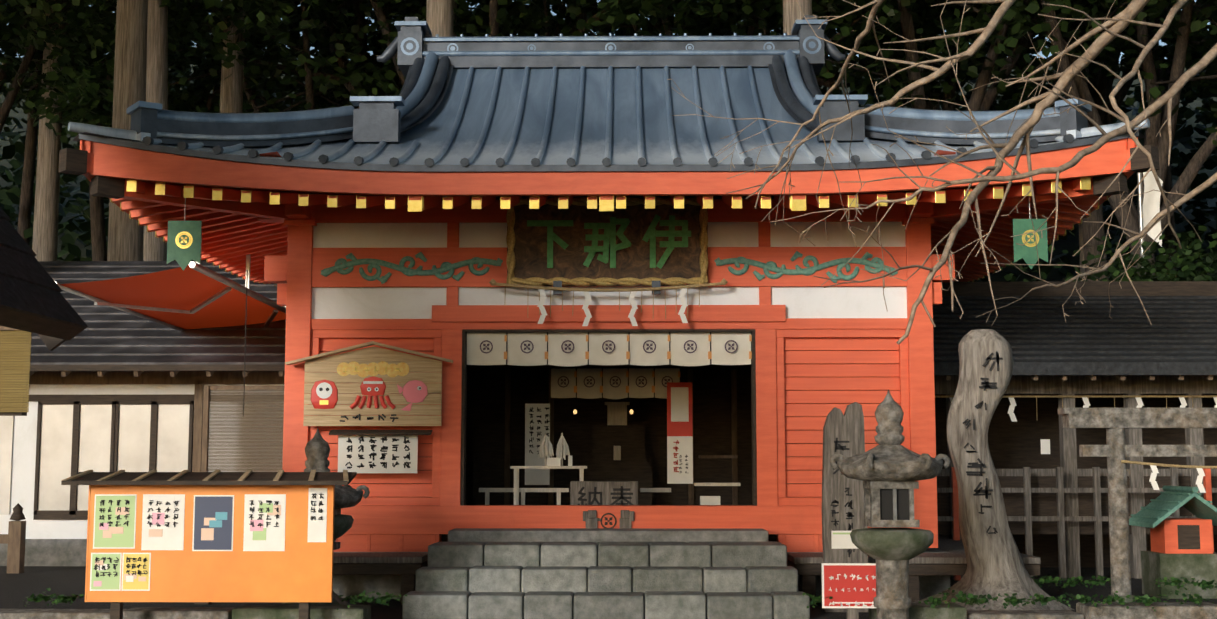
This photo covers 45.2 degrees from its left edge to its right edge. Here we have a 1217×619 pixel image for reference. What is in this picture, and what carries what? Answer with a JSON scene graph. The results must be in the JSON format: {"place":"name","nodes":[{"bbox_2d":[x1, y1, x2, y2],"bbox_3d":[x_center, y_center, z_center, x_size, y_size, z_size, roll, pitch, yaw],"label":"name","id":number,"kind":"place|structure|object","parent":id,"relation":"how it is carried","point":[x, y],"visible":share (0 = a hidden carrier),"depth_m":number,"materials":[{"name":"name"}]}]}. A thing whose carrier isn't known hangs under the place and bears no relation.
{"place":"outdoors","nodes":[
{"label":"outdoors","id":0,"kind":"place"},
{"bbox_2d":[0,207,87,572],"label":"building","id":1,"kind":"structure","parent":0,"point":[33,299],"depth_m":9.46,"materials":[{"name":"brown wood"}]},
{"bbox_2d":[0,0,1210,62],"label":"sky","id":2,"kind":"structure","parent":0,"point":[1160,43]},
{"bbox_2d":[0,0,1216,281],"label":"forest background","id":3,"kind":"structure","parent":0,"point":[84,82],"depth_m":24.88},
{"bbox_2d":[0,566,1216,618],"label":"plants","id":4,"kind":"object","parent":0,"point":[16,589],"depth_m":13.93,"materials":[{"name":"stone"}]},
{"bbox_2d":[0,261,285,565],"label":"office building","id":5,"kind":"structure","parent":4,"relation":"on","point":[111,389],"depth_m":17.64,"materials":[{"name":"paint"}]},
{"bbox_2d":[55,229,285,416],"bbox_3d":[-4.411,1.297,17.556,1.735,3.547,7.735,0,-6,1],"label":"parasol","id":6,"kind":"object","parent":5,"relation":"attached to","point":[194,295],"visible":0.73,"depth_m":15.49,"materials":[{"name":"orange fabric"}]},
{"bbox_2d":[281,428,369,604],"bbox_3d":[-2.381,1.735,11.883,0.868,1.532,0.763,0,-6,1],"label":"stone lantern","id":7,"kind":"object","parent":4,"relation":"on","point":[317,449],"visible":0.27,"depth_m":11.85,"materials":[{"name":"black stone"}]},
{"bbox_2d":[402,528,809,618],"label":"stone steps","id":8,"kind":"structure","parent":4,"relation":"on","point":[605,573],"depth_m":11.95,"materials":[{"name":"grey stone"}]},
{"bbox_2d":[195,534,1039,604],"bbox_3d":[0.021,2.648,14.967,7.500,0.520,4.616,0,-6,1],"label":"shrine veranda","id":9,"kind":"object","parent":4,"relation":"on","point":[931,570],"visible":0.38,"depth_m":12.74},
{"bbox_2d":[257,200,960,551],"bbox_3d":[0.024,0.794,15.361,6.600,3.250,4.220,0,-6,1],"label":"shrine timber frame","id":10,"kind":"object","parent":9,"relation":"on","point":[295,275],"visible":0.54,"depth_m":13.53,"materials":[{"name":"red wood"}]},
{"bbox_2d":[321,333,877,541],"bbox_3d":[0.025,0.910,15.459,5.540,2.920,3.600,0,-6,1],"label":"shrine interior","id":11,"kind":"object","parent":10,"relation":"in","point":[530,385],"depth_m":17.20,"materials":[{"name":"black wood"}]},
{"bbox_2d":[506,197,707,294],"bbox_3d":[-0.011,-0.591,13.526,1.870,0.901,0.180,0,-6,1],"label":"shrine name plaque","id":12,"kind":"object","parent":10,"relation":"attached to","point":[634,243],"visible":0.83,"depth_m":13.54,"materials":[{"name":"brown wood"}]},
{"bbox_2d":[58,145,1158,286],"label":"roof eaves","id":13,"kind":"object","parent":10,"relation":"on","point":[235,231],"visible":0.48,"depth_m":13.03,"materials":[{"name":"red wood"}]},
{"bbox_2d":[167,196,1047,270],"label":"shrine eave banners","id":14,"kind":"object","parent":13,"relation":"hanging from","point":[183,243],"visible":0.88,"depth_m":12.57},
{"bbox_2d":[489,279,727,325],"bbox_3d":[-0.001,-0.065,13.430,2.197,0.443,0.060,0,-6,1],"label":"shimenawa rope","id":15,"kind":"object","parent":10,"relation":"attached to","point":[683,288],"visible":0.98,"depth_m":13.43,"materials":[{"name":"white fabric"}]},
{"bbox_2d":[583,510,633,527],"bbox_3d":[0.000,1.933,13.338,0.470,0.210,0.032,0,-6,1],"label":"crest ornament","id":16,"kind":"object","parent":10,"relation":"attached to","point":[626,519],"visible":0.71,"depth_m":13.33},
{"bbox_2d":[79,68,1138,225],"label":"roof","id":17,"kind":"structure","parent":10,"relation":"on","point":[659,174],"depth_m":12.38,"materials":[{"name":"grey tile"}]},
{"bbox_2d":[142,65,1073,195],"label":"shrine roof battens","id":18,"kind":"object","parent":17,"relation":"on","point":[536,161],"visible":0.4,"depth_m":13.43,"materials":[{"name":"grey metal"}]},
{"bbox_2d":[68,15,1149,147],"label":"shrine roof ridges","id":19,"kind":"object","parent":17,"relation":"on","point":[428,63],"visible":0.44,"depth_m":14.06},
{"bbox_2d":[309,329,909,505],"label":"shrine boards","id":20,"kind":"object","parent":10,"relation":"attached to","point":[821,374],"visible":0.54,"depth_m":13.52,"materials":[{"name":"red wood"}]},
{"bbox_2d":[285,341,452,472],"bbox_3d":[-2.192,0.893,13.356,1.528,1.203,0.122,0,-6,1],"label":"character sign board","id":21,"kind":"object","parent":20,"relation":"attached to","point":[375,376],"visible":1,"depth_m":13.38,"materials":[{"name":"brown wood"}]},
{"bbox_2d":[312,222,906,318],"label":"white wall panels","id":22,"kind":"object","parent":10,"relation":"in","point":[419,302],"visible":0.25,"depth_m":13.63,"materials":[{"name":"white paint"}]},
{"bbox_2d":[467,332,751,398],"bbox_3d":[0.017,0.567,14.337,2.660,0.563,1.528,0,-6,1],"label":"shrine curtain","id":23,"kind":"object","parent":10,"relation":"hanging from","point":[567,349],"visible":1,"depth_m":13.61,"materials":[{"name":"beige fabric"}]},
{"bbox_2d":[321,251,897,283],"bbox_3d":[0.000,-0.390,13.590,5.367,0.306,0.031,0,-6,1],"label":"carved scroll ornament","id":24,"kind":"object","parent":10,"relation":"attached to","point":[338,267],"visible":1,"depth_m":13.59,"materials":[{"name":"green wood"}]},
{"bbox_2d":[23,575,1216,610],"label":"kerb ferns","id":25,"kind":"object","parent":4,"relation":"on","point":[1146,600],"visible":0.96,"depth_m":10.95,"materials":[{"name":"green plant"}]},
{"bbox_2d":[822,402,867,611],"bbox_3d":[1.976,1.671,12.230,0.367,1.790,0.114,0,-6,1],"label":"wooden monument post","id":26,"kind":"object","parent":4,"relation":"on","point":[843,502],"visible":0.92,"depth_m":12.20,"materials":[{"name":"grey wood"}]},
{"bbox_2d":[913,329,1073,609],"bbox_3d":[3.189,1.348,12.379,1.464,2.364,1.094,0,-6,1],"label":"trunk monument","id":27,"kind":"object","parent":4,"relation":"on","point":[995,566],"visible":0.98,"depth_m":12.30,"materials":[{"name":"grey"}]},
{"bbox_2d":[933,281,1216,579],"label":"background building","id":28,"kind":"structure","parent":4,"relation":"on","point":[1090,353],"depth_m":15.83,"materials":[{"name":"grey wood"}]},
{"bbox_2d":[1057,408,1216,601],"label":"stone torii","id":29,"kind":"object","parent":4,"relation":"on","point":[1116,450],"visible":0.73,"depth_m":12.39,"materials":[{"name":"stone"}]},
{"bbox_2d":[1137,171,1162,267],"bbox_3d":[7.726,0.567,20.585,0.374,5.633,0.080,0,-6,1],"label":"banner","id":30,"kind":"object","parent":4,"relation":"on","point":[1149,207],"visible":0.29,"depth_m":20.80,"materials":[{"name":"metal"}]},
{"bbox_2d":[1129,486,1216,598],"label":"miniature shrine","id":31,"kind":"object","parent":4,"relation":"on","point":[1181,547],"visible":0.98,"depth_m":13.43,"materials":[{"name":"paint"}]},
{"bbox_2d":[0,58,1216,281],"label":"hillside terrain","id":32,"kind":"structure","parent":0,"point":[1070,244],"depth_m":55.66,"materials":[{"name":"black soil"}]},
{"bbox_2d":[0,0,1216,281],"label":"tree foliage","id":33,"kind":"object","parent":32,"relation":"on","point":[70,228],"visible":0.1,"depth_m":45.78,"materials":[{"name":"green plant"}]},
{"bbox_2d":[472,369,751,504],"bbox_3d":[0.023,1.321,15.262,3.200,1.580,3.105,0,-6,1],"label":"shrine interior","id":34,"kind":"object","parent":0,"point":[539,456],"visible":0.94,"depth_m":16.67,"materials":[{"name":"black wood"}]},
{"bbox_2d":[151,150,1092,196],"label":"shrine eave soffit","id":35,"kind":"structure","parent":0,"point":[277,154],"depth_m":12.49,"materials":[{"name":"red wood"}]},
{"bbox_2d":[667,0,1216,344],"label":"bare tree branches","id":36,"kind":"object","parent":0,"point":[1114,27],"visible":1,"depth_m":5.49,"materials":[{"name":"brown plant"}]},
{"label":"ground","id":37,"kind":"structure","parent":0,"visible":0},
{"bbox_2d":[61,470,356,618],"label":"notice board","id":38,"kind":"object","parent":37,"relation":"on","point":[214,536],"visible":1,"depth_m":10.76,"materials":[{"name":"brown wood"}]},
{"bbox_2d":[0,602,1216,618],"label":"kerb stones","id":39,"kind":"object","parent":37,"relation":"on","point":[1169,610],"visible":0.81,"depth_m":11.00,"materials":[{"name":"grey stone"}]},
{"bbox_2d":[821,563,875,618],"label":"red sign","id":40,"kind":"object","parent":37,"relation":"on","point":[850,588],"visible":0.96,"depth_m":10.79,"materials":[{"name":"red"}]},
{"bbox_2d":[830,390,950,618],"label":"stone lantern","id":41,"kind":"object","parent":37,"relation":"on","point":[890,470],"visible":1,"depth_m":10.64,"materials":[{"name":"grey stone"}]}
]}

